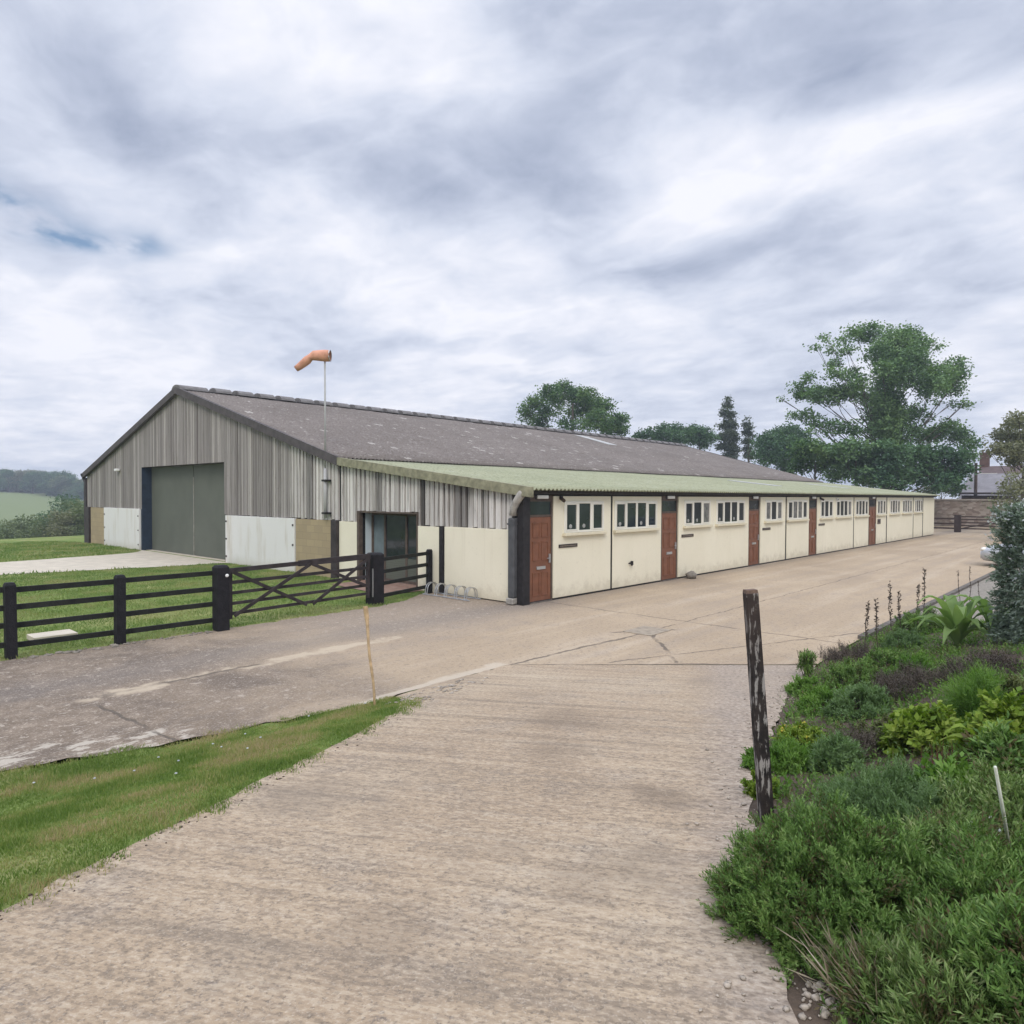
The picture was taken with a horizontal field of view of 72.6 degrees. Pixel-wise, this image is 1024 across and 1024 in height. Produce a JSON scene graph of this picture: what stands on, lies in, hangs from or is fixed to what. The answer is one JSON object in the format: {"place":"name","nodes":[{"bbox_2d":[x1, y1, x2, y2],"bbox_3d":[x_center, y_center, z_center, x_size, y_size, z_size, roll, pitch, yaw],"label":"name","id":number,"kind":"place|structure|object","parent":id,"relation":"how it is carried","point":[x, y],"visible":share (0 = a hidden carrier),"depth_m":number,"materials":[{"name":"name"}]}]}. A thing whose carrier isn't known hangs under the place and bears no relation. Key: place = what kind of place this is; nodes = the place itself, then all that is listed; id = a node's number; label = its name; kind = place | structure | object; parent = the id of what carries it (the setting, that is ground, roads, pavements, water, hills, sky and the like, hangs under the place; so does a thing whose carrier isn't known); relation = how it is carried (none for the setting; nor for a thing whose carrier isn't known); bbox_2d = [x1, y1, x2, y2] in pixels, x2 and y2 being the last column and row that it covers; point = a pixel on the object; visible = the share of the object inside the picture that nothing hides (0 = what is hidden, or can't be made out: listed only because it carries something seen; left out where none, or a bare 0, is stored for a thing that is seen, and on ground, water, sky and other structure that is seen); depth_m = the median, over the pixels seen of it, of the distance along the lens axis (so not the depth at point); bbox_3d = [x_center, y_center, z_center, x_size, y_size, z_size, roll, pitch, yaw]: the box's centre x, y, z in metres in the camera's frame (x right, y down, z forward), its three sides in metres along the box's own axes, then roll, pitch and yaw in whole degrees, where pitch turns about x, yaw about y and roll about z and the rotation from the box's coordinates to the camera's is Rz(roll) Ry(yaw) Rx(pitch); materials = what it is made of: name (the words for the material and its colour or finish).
{"place":"outdoors","nodes":[
{"label":"outdoors","id":0,"kind":"place"},
{"bbox_2d":[0,540,139,576],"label":"lawn grass","id":1,"kind":"structure","parent":0,"point":[39,545],"depth_m":31.14,"materials":[{"name":"plant"}]},
{"bbox_2d":[0,550,226,574],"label":"path","id":2,"kind":"structure","parent":0,"point":[142,558],"depth_m":25.72,"materials":[{"name":"concrete"}]},
{"bbox_2d":[0,562,424,660],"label":"lawn grass","id":3,"kind":"structure","parent":0,"point":[75,575],"depth_m":16.69,"materials":[{"name":"plant"}]},
{"bbox_2d":[0,696,429,912],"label":"verge grass","id":4,"kind":"structure","parent":0,"point":[221,759],"depth_m":5.43,"materials":[{"name":"plant"}]},
{"bbox_2d":[0,665,815,1023],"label":"driveway","id":5,"kind":"structure","parent":0,"point":[514,845],"depth_m":3.40,"materials":[{"name":"concrete"}]},
{"bbox_2d":[385,677,487,704],"bbox_3d":[-0.835,2.190,8.646,0.500,0.182,1.980,1,1,28],"label":"crumbled concrete","id":6,"kind":"object","parent":5,"relation":"on","point":[441,688],"visible":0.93,"depth_m":8.56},
{"bbox_2d":[666,675,843,1023],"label":"scattered pebbles","id":7,"kind":"object","parent":5,"relation":"on","point":[804,1006],"visible":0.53,"depth_m":2.57,"materials":[{"name":"stone"}]},
{"bbox_2d":[0,490,857,1001],"bbox_3d":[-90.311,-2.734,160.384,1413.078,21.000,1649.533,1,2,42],"label":"ground","id":8,"kind":"structure","parent":0,"point":[18,504],"depth_m":13.43,"materials":[{"name":"green plant"}]},
{"bbox_2d":[0,469,19,491],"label":"distant tree","id":9,"kind":"object","parent":8,"relation":"on","point":[6,473],"visible":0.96,"depth_m":324.95,"materials":[{"name":"green plant"}]},
{"bbox_2d":[0,522,31,538],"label":"distant tree","id":10,"kind":"object","parent":8,"relation":"on","point":[4,532],"visible":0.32,"depth_m":69.70,"materials":[{"name":"green plant"}]},
{"bbox_2d":[0,513,38,538],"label":"distant tree","id":11,"kind":"object","parent":8,"relation":"on","point":[19,525],"visible":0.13,"depth_m":73.59,"materials":[{"name":"green plant"}]},
{"bbox_2d":[18,471,44,493],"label":"distant tree","id":12,"kind":"object","parent":8,"relation":"on","point":[30,479],"visible":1,"depth_m":326.66,"materials":[{"name":"green plant"}]},
{"bbox_2d":[20,515,70,537],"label":"distant tree","id":13,"kind":"object","parent":8,"relation":"on","point":[37,533],"visible":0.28,"depth_m":69.72,"materials":[{"name":"green plant"}]},
{"bbox_2d":[27,629,77,639],"bbox_3d":[-8.057,2.171,12.223,0.475,0.090,0.659,1,2,42],"label":"concrete slab","id":14,"kind":"object","parent":8,"relation":"on","point":[49,634],"depth_m":12.12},
{"bbox_2d":[45,474,70,496],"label":"distant tree","id":15,"kind":"object","parent":8,"relation":"on","point":[61,482],"visible":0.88,"depth_m":321.31,"materials":[{"name":"green plant"}]},
{"bbox_2d":[37,508,81,536],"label":"distant tree","id":16,"kind":"object","parent":8,"relation":"on","point":[59,526],"visible":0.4,"depth_m":68.52,"materials":[{"name":"green plant"}]},
{"bbox_2d":[57,505,83,536],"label":"distant tree","id":17,"kind":"object","parent":8,"relation":"on","point":[80,517],"visible":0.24,"depth_m":69.17,"materials":[{"name":"green plant"}]},
{"bbox_2d":[0,571,212,659],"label":"post and rail fence","id":18,"kind":"object","parent":8,"relation":"on","point":[10,625],"visible":0.85,"depth_m":11.60,"materials":[{"name":"wood"}]},
{"bbox_2d":[212,565,229,631],"bbox_3d":[-5.414,1.648,12.983,0.256,1.320,0.225,1,2,42],"label":"gate post","id":19,"kind":"object","parent":8,"relation":"on","point":[221,598],"visible":0.96,"depth_m":12.91,"materials":[{"name":"black wood"}]},
{"bbox_2d":[363,606,375,704],"bbox_3d":[-1.624,1.700,7.981,0.225,1.233,0.066,1,2,42],"label":"garden cane","id":20,"kind":"object","parent":8,"relation":"on","point":[366,613],"visible":0.94,"depth_m":7.96,"materials":[{"name":"brown wood"}]},
{"bbox_2d":[366,552,383,605],"bbox_3d":[-3.191,1.594,16.188,0.310,1.300,0.325,1,2,42],"label":"gate post","id":21,"kind":"object","parent":8,"relation":"on","point":[376,577],"visible":0.83,"depth_m":16.07,"materials":[{"name":"wood"}]},
{"bbox_2d":[229,554,370,618],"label":"field gate","id":22,"kind":"structure","parent":21,"relation":"attached to","point":[308,563],"depth_m":14.42,"materials":[{"name":"wood"}]},
{"bbox_2d":[384,549,432,596],"bbox_3d":[-2.649,1.603,17.225,0.141,1.240,2.099,1,2,31],"label":"post and rail fence","id":23,"kind":"object","parent":8,"relation":"on","point":[428,564],"visible":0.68,"depth_m":17.50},
{"bbox_2d":[514,378,632,436],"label":"broadleaf tree","id":24,"kind":"object","parent":8,"relation":"on","point":[593,409],"visible":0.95,"depth_m":80.07,"materials":[{"name":"green plant"}]},
{"bbox_2d":[631,421,686,443],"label":"bushy tree","id":25,"kind":"object","parent":8,"relation":"on","point":[665,432],"visible":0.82,"depth_m":94.45,"materials":[{"name":"green plant"}]},
{"bbox_2d":[678,423,721,450],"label":"bushy tree","id":26,"kind":"object","parent":8,"relation":"on","point":[700,436],"visible":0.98,"depth_m":94.84,"materials":[{"name":"green plant"}]},
{"bbox_2d":[714,396,743,458],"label":"poplar tree","id":27,"kind":"object","parent":8,"relation":"on","point":[729,435],"visible":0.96,"depth_m":99.33,"materials":[{"name":"green plant"}]},
{"bbox_2d":[740,415,756,461],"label":"poplar tree","id":28,"kind":"object","parent":8,"relation":"on","point":[747,429],"visible":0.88,"depth_m":99.81,"materials":[{"name":"green plant"}]},
{"bbox_2d":[747,421,814,472],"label":"broadleaf tree","id":29,"kind":"object","parent":8,"relation":"on","point":[770,446],"visible":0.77,"depth_m":81.49,"materials":[{"name":"green plant"}]},
{"bbox_2d":[781,436,850,479],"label":"bush","id":30,"kind":"object","parent":8,"relation":"on","point":[808,456],"visible":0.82,"depth_m":57.87,"materials":[{"name":"green plant"}]},
{"bbox_2d":[816,434,888,488],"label":"bush","id":31,"kind":"object","parent":8,"relation":"on","point":[855,463],"visible":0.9,"depth_m":56.07,"materials":[{"name":"green plant"}]},
{"bbox_2d":[775,319,983,491],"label":"broadleaf tree","id":32,"kind":"object","parent":8,"relation":"on","point":[898,355],"visible":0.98,"depth_m":61.61,"materials":[{"name":"green plant"}]},
{"bbox_2d":[749,622,1023,1023],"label":"flower bed","id":33,"kind":"object","parent":8,"relation":"on","point":[794,996],"visible":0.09,"depth_m":4.98,"materials":[{"name":"soil"}]},
{"bbox_2d":[740,746,754,769],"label":"shrub","id":34,"kind":"object","parent":33,"relation":"on","point":[748,759],"visible":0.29,"depth_m":5.32,"materials":[{"name":"green plant"}]},
{"bbox_2d":[743,589,773,822],"bbox_3d":[1.517,1.258,4.276,0.223,1.567,0.103,1,2,30],"label":"marker post","id":35,"kind":"object","parent":33,"relation":"on","point":[761,750],"visible":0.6,"depth_m":4.24,"materials":[{"name":"wood"}]},
{"bbox_2d":[740,769,781,799],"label":"shrub","id":36,"kind":"object","parent":33,"relation":"on","point":[751,788],"visible":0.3,"depth_m":4.70,"materials":[{"name":"green plant"}]},
{"bbox_2d":[753,731,814,774],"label":"shrub","id":37,"kind":"object","parent":33,"relation":"on","point":[793,751],"visible":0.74,"depth_m":5.24,"materials":[{"name":"green plant"}]},
{"bbox_2d":[772,720,824,746],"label":"shrub","id":38,"kind":"object","parent":33,"relation":"on","point":[798,728],"visible":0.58,"depth_m":5.95,"materials":[{"name":"green plant"}]},
{"bbox_2d":[795,648,817,676],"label":"upright plant","id":39,"kind":"object","parent":33,"relation":"on","point":[806,663],"visible":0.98,"depth_m":9.54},
{"bbox_2d":[784,674,830,696],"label":"shrub","id":40,"kind":"object","parent":33,"relation":"on","point":[806,682],"visible":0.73,"depth_m":8.29,"materials":[{"name":"green plant"}]},
{"bbox_2d":[793,682,846,714],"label":"shrub","id":41,"kind":"object","parent":33,"relation":"on","point":[819,695],"visible":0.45,"depth_m":7.24,"materials":[{"name":"green plant"}]},
{"bbox_2d":[695,786,964,991],"bbox_3d":[1.367,1.550,3.041,1.161,0.675,1.182,1,2,42],"label":"shrub","id":42,"kind":"object","parent":33,"relation":"on","point":[838,857],"visible":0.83,"depth_m":2.85,"materials":[{"name":"plant"}]},
{"bbox_2d":[773,913,897,1023],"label":"dry stems","id":43,"kind":"object","parent":33,"relation":"on","point":[826,966],"visible":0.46,"depth_m":2.48,"materials":[{"name":"plant"}]},
{"bbox_2d":[803,729,872,774],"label":"shrub","id":44,"kind":"object","parent":33,"relation":"on","point":[839,748],"visible":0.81,"depth_m":5.09,"materials":[{"name":"plant"}]},
{"bbox_2d":[818,639,873,662],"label":"heather","id":45,"kind":"object","parent":33,"relation":"on","point":[845,651],"visible":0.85,"depth_m":10.81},
{"bbox_2d":[818,656,888,688],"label":"shrub","id":46,"kind":"object","parent":33,"relation":"on","point":[844,673],"visible":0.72,"depth_m":8.45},
{"bbox_2d":[826,719,883,760],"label":"heather","id":47,"kind":"object","parent":33,"relation":"on","point":[866,742],"visible":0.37,"depth_m":5.31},
{"bbox_2d":[818,680,895,722],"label":"shrub","id":48,"kind":"object","parent":33,"relation":"on","point":[865,696],"visible":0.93,"depth_m":6.71,"materials":[{"name":"plant"}]},
{"bbox_2d":[814,929,903,1023],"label":"shrub","id":49,"kind":"object","parent":33,"relation":"on","point":[840,984],"visible":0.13,"depth_m":2.44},
{"bbox_2d":[853,714,890,753],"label":"shrub","id":50,"kind":"object","parent":33,"relation":"on","point":[876,724],"visible":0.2,"depth_m":5.54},
{"bbox_2d":[789,751,974,828],"bbox_3d":[2.077,1.600,3.717,1.102,0.626,1.218,1,1,29],"label":"shrub","id":51,"kind":"object","parent":33,"relation":"on","point":[876,792],"visible":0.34,"depth_m":3.68,"materials":[{"name":"plant"}]},
{"bbox_2d":[855,636,909,670],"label":"shrub","id":52,"kind":"object","parent":33,"relation":"on","point":[890,655],"visible":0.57,"depth_m":9.24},
{"bbox_2d":[746,616,1023,1023],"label":"ground cover","id":53,"kind":"object","parent":33,"relation":"on","point":[830,719],"visible":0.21,"depth_m":6.62,"materials":[{"name":"plant"}]},
{"bbox_2d":[873,627,926,649],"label":"shrub","id":54,"kind":"object","parent":33,"relation":"on","point":[898,635],"visible":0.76,"depth_m":11.10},
{"bbox_2d":[884,648,934,676],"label":"shrub","id":55,"kind":"object","parent":33,"relation":"on","point":[922,658],"visible":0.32,"depth_m":7.96,"materials":[{"name":"green plant"}]},
{"bbox_2d":[865,656,959,703],"bbox_3d":[4.054,1.757,7.169,0.922,0.500,1.131,1,2,42],"label":"heather","id":56,"kind":"object","parent":33,"relation":"on","point":[915,675],"visible":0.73,"depth_m":7.03,"materials":[{"name":"plant"}]},
{"bbox_2d":[889,603,943,637],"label":"shrub","id":57,"kind":"object","parent":33,"relation":"on","point":[927,626],"visible":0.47,"depth_m":12.39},
{"bbox_2d":[873,700,962,758],"bbox_3d":[3.031,1.643,5.189,0.630,0.523,0.717,1,2,42],"label":"shrub","id":58,"kind":"object","parent":33,"relation":"on","point":[918,726],"visible":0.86,"depth_m":5.07,"materials":[{"name":"green plant"}]},
{"bbox_2d":[813,890,1023,1023],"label":"shrub","id":59,"kind":"object","parent":33,"relation":"on","point":[918,997],"visible":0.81,"depth_m":2.32,"materials":[{"name":"green plant"}]},
{"bbox_2d":[869,801,1023,939],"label":"shrub","id":60,"kind":"object","parent":33,"relation":"on","point":[973,865],"visible":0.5,"depth_m":2.69,"materials":[{"name":"plant"}]},
{"bbox_2d":[902,595,995,647],"bbox_3d":[6.076,1.512,9.651,1.080,0.736,1.107,0,1,-1],"label":"broad leaved plant","id":61,"kind":"object","parent":33,"relation":"on","point":[953,612],"visible":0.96,"depth_m":9.55,"materials":[{"name":"green plant"}]},
{"bbox_2d":[906,751,991,811],"bbox_3d":[2.333,1.595,3.781,0.516,0.575,0.556,1,2,42],"label":"shrub","id":62,"kind":"object","parent":33,"relation":"on","point":[951,768],"visible":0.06,"depth_m":3.76,"materials":[{"name":"green plant"}]},
{"bbox_2d":[890,783,1022,910],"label":"shrub","id":63,"kind":"object","parent":33,"relation":"on","point":[945,823],"visible":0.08,"depth_m":3.08,"materials":[{"name":"green plant"}]},
{"bbox_2d":[918,751,1023,845],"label":"shrub","id":64,"kind":"object","parent":33,"relation":"on","point":[983,788],"visible":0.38,"depth_m":3.34,"materials":[{"name":"green plant"}]},
{"bbox_2d":[922,876,1023,1023],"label":"shrub","id":65,"kind":"object","parent":33,"relation":"on","point":[993,927],"visible":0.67,"depth_m":2.24,"materials":[{"name":"plant"}]},
{"bbox_2d":[933,654,1019,719],"bbox_3d":[3.658,1.437,5.466,0.665,0.642,0.764,1,2,42],"label":"shrub","id":66,"kind":"object","parent":33,"relation":"on","point":[966,699],"visible":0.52,"depth_m":5.38,"materials":[{"name":"green plant"}]},
{"bbox_2d":[935,642,1023,682],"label":"heather","id":67,"kind":"object","parent":33,"relation":"on","point":[984,655],"visible":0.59,"depth_m":6.99,"materials":[{"name":"plant"}]},
{"bbox_2d":[945,594,1020,638],"bbox_3d":[6.519,1.456,9.397,0.985,0.632,1.043,0,1,-13],"label":"broad leaved plant","id":68,"kind":"object","parent":33,"relation":"on","point":[974,599],"visible":0.46,"depth_m":9.42,"materials":[{"name":"green plant"}]},
{"bbox_2d":[946,686,1023,750],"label":"shrub","id":69,"kind":"object","parent":33,"relation":"on","point":[991,709],"visible":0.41,"depth_m":4.60,"materials":[{"name":"green plant"}]},
{"bbox_2d":[951,711,1023,785],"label":"shrub","id":70,"kind":"object","parent":33,"relation":"on","point":[1003,739],"visible":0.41,"depth_m":3.89,"materials":[{"name":"plant"}]},
{"bbox_2d":[993,766,1010,849],"bbox_3d":[2.047,1.295,2.896,0.014,0.615,0.478,1,2,44],"label":"garden cane","id":71,"kind":"object","parent":33,"relation":"on","point":[1000,799],"visible":0.57,"depth_m":2.82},
{"bbox_2d":[984,498,1023,647],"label":"flowering hedge","id":72,"kind":"object","parent":33,"relation":"on","point":[1010,523],"visible":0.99,"depth_m":8.92,"materials":[{"name":"green plant"}]},
{"bbox_2d":[998,673,1023,700],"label":"shrub","id":73,"kind":"object","parent":33,"relation":"on","point":[1015,681],"visible":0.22,"depth_m":5.45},
{"bbox_2d":[863,438,927,490],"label":"bush","id":74,"kind":"object","parent":8,"relation":"on","point":[894,461],"visible":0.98,"depth_m":55.54,"materials":[{"name":"green plant"}]},
{"bbox_2d":[858,570,1001,641],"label":"kerb","id":75,"kind":"structure","parent":8,"relation":"on","point":[932,602],"depth_m":15.94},
{"bbox_2d":[902,440,981,500],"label":"bush","id":76,"kind":"object","parent":8,"relation":"on","point":[941,474],"visible":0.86,"depth_m":56.60,"materials":[{"name":"green plant"}]},
{"bbox_2d":[934,499,1010,527],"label":"garden wall","id":77,"kind":"structure","parent":8,"relation":"on","point":[947,508],"depth_m":61.11,"materials":[{"name":"brick"}]},
{"bbox_2d":[959,473,1021,498],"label":"outbuilding","id":78,"kind":"structure","parent":8,"relation":"on","point":[986,482],"depth_m":67.30,"materials":[{"name":"grey stone"}]},
{"bbox_2d":[981,408,1023,499],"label":"broadleaf tree","id":79,"kind":"object","parent":8,"relation":"on","point":[1011,447],"visible":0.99,"depth_m":45.31,"materials":[{"name":"green plant"}]},
{"bbox_2d":[982,468,1023,541],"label":"bush","id":80,"kind":"object","parent":8,"relation":"on","point":[1010,490],"visible":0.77,"depth_m":39.70,"materials":[{"name":"green plant"}]},
{"bbox_2d":[0,526,1008,769],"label":"yard","id":81,"kind":"structure","parent":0,"point":[56,707],"depth_m":11.66,"materials":[{"name":"concrete"}]},
{"bbox_2d":[29,631,212,658],"bbox_3d":[-6.477,2.223,11.775,0.282,0.082,2.836,1,2,41],"label":"scattered rubble","id":82,"kind":"object","parent":81,"relation":"on","point":[79,650],"visible":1,"depth_m":11.35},
{"bbox_2d":[423,582,480,600],"bbox_3d":[-1.517,1.959,17.380,1.700,0.312,0.408,1,2,42],"label":"bicycle rack","id":83,"kind":"object","parent":81,"relation":"on","point":[455,589],"visible":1,"depth_m":17.30,"materials":[{"name":"metal"}]},
{"bbox_2d":[623,626,670,635],"bbox_3d":[2.536,2.228,13.073,0.600,0.012,0.750,1,2,42],"label":"manhole cover","id":84,"kind":"object","parent":81,"relation":"on","point":[647,630],"visible":1,"depth_m":13.06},
{"bbox_2d":[80,385,939,605],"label":"barn","id":85,"kind":"structure","parent":0,"point":[230,476],"depth_m":24.62,"materials":[{"name":"metal"}]},
{"bbox_2d":[152,465,193,554],"bbox_3d":[-14.834,-0.117,30.450,4.440,3.740,0.070,1,2,42],"label":"sliding door","id":86,"kind":"structure","parent":85,"relation":"in","point":[172,486],"depth_m":30.31,"materials":[{"name":"metal"}]},
{"bbox_2d":[194,463,224,558],"bbox_3d":[-11.822,-0.043,27.714,3.620,3.740,0.070,1,2,42],"label":"sliding door","id":87,"kind":"structure","parent":85,"relation":"in","point":[209,516],"depth_m":27.95,"materials":[{"name":"metal"}]},
{"bbox_2d":[294,350,331,517],"bbox_3d":[-6.089,-2.377,21.326,1.115,5.142,0.352,0,1,1],"label":"windsock","id":88,"kind":"object","parent":85,"relation":"attached to","point":[325,356],"visible":1,"depth_m":21.25,"materials":[{"name":"orange fabric"}]},
{"bbox_2d":[530,517,551,603],"bbox_3d":[0.678,1.135,16.565,0.107,2.030,0.780,1,2,42],"label":"door","id":89,"kind":"structure","parent":85,"relation":"in","point":[540,527],"depth_m":16.56,"materials":[{"name":"brown paint"}]},
{"bbox_2d":[562,501,606,535],"bbox_3d":[1.866,0.155,17.761,0.130,0.855,1.788,1,2,42],"label":"window","id":90,"kind":"structure","parent":85,"relation":"in","point":[581,517],"depth_m":17.74,"materials":[{"name":"white glass"}]},
{"bbox_2d":[613,501,659,532],"bbox_3d":[3.518,0.120,19.579,0.130,0.855,2.302,1,2,42],"label":"window","id":91,"kind":"structure","parent":85,"relation":"in","point":[633,516],"depth_m":19.52,"materials":[{"name":"white glass"}]},
{"bbox_2d":[661,513,676,581],"bbox_3d":[4.737,1.049,21.031,0.107,2.030,0.870,1,2,42],"label":"door","id":92,"kind":"structure","parent":85,"relation":"in","point":[668,519],"depth_m":21.03,"materials":[{"name":"brown paint"}]},
{"bbox_2d":[683,501,712,528],"bbox_3d":[5.941,0.069,22.244,0.130,0.855,1.852,1,2,42],"label":"window","id":93,"kind":"structure","parent":85,"relation":"in","point":[696,513],"depth_m":22.22,"materials":[{"name":"white glass"}]},
{"bbox_2d":[715,501,746,525],"bbox_3d":[7.565,0.034,24.031,0.130,0.855,2.332,1,2,42],"label":"window","id":94,"kind":"structure","parent":85,"relation":"in","point":[730,512],"depth_m":23.99,"materials":[{"name":"white glass"}]},
{"bbox_2d":[749,510,758,566],"bbox_3d":[8.873,0.962,25.581,0.107,2.030,0.870,1,2,42],"label":"door","id":95,"kind":"structure","parent":85,"relation":"in","point":[753,515],"depth_m":25.59,"materials":[{"name":"brown paint"}]},
{"bbox_2d":[764,500,784,522],"bbox_3d":[10.094,-0.019,26.814,0.130,0.855,1.763,1,2,42],"label":"window","id":96,"kind":"structure","parent":85,"relation":"in","point":[773,508],"depth_m":26.80,"materials":[{"name":"white glass"}]},
{"bbox_2d":[787,500,809,521],"bbox_3d":[11.762,-0.055,28.649,0.130,0.855,2.294,1,2,42],"label":"window","id":97,"kind":"structure","parent":85,"relation":"in","point":[797,510],"depth_m":28.60,"materials":[{"name":"white glass"}]},
{"bbox_2d":[809,509,815,555],"bbox_3d":[12.965,0.875,30.084,0.107,2.030,0.860,1,2,42],"label":"door","id":98,"kind":"structure","parent":85,"relation":"in","point":[812,512],"depth_m":30.09,"materials":[{"name":"brown paint"}]},
{"bbox_2d":[819,500,834,519],"bbox_3d":[14.133,-0.105,31.257,0.130,0.855,1.759,1,2,42],"label":"window","id":99,"kind":"structure","parent":85,"relation":"in","point":[826,506],"depth_m":31.25,"materials":[{"name":"white glass"}]},
{"bbox_2d":[835,500,853,518],"bbox_3d":[15.759,-0.139,33.047,0.130,0.855,2.388,1,2,42],"label":"window","id":100,"kind":"structure","parent":85,"relation":"in","point":[843,507],"depth_m":33.03,"materials":[{"name":"white glass"}]},
{"bbox_2d":[869,507,875,545],"bbox_3d":[18.953,0.748,36.673,0.107,2.030,1.190,1,2,42],"label":"door","id":101,"kind":"structure","parent":85,"relation":"in","point":[872,510],"depth_m":36.68,"materials":[{"name":"brown paint"}]},
{"bbox_2d":[0,0,1023,498],"label":"sky","id":102,"kind":"structure","parent":0,"point":[655,206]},
{"bbox_2d":[920,563,1022,619],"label":"parking bay","id":103,"kind":"object","parent":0,"point":[983,586],"visible":0.16,"depth_m":18.56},
{"bbox_2d":[978,450,1023,473],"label":"brick house","id":104,"kind":"structure","parent":0,"point":[987,468],"depth_m":80.98,"materials":[{"name":"brick"}]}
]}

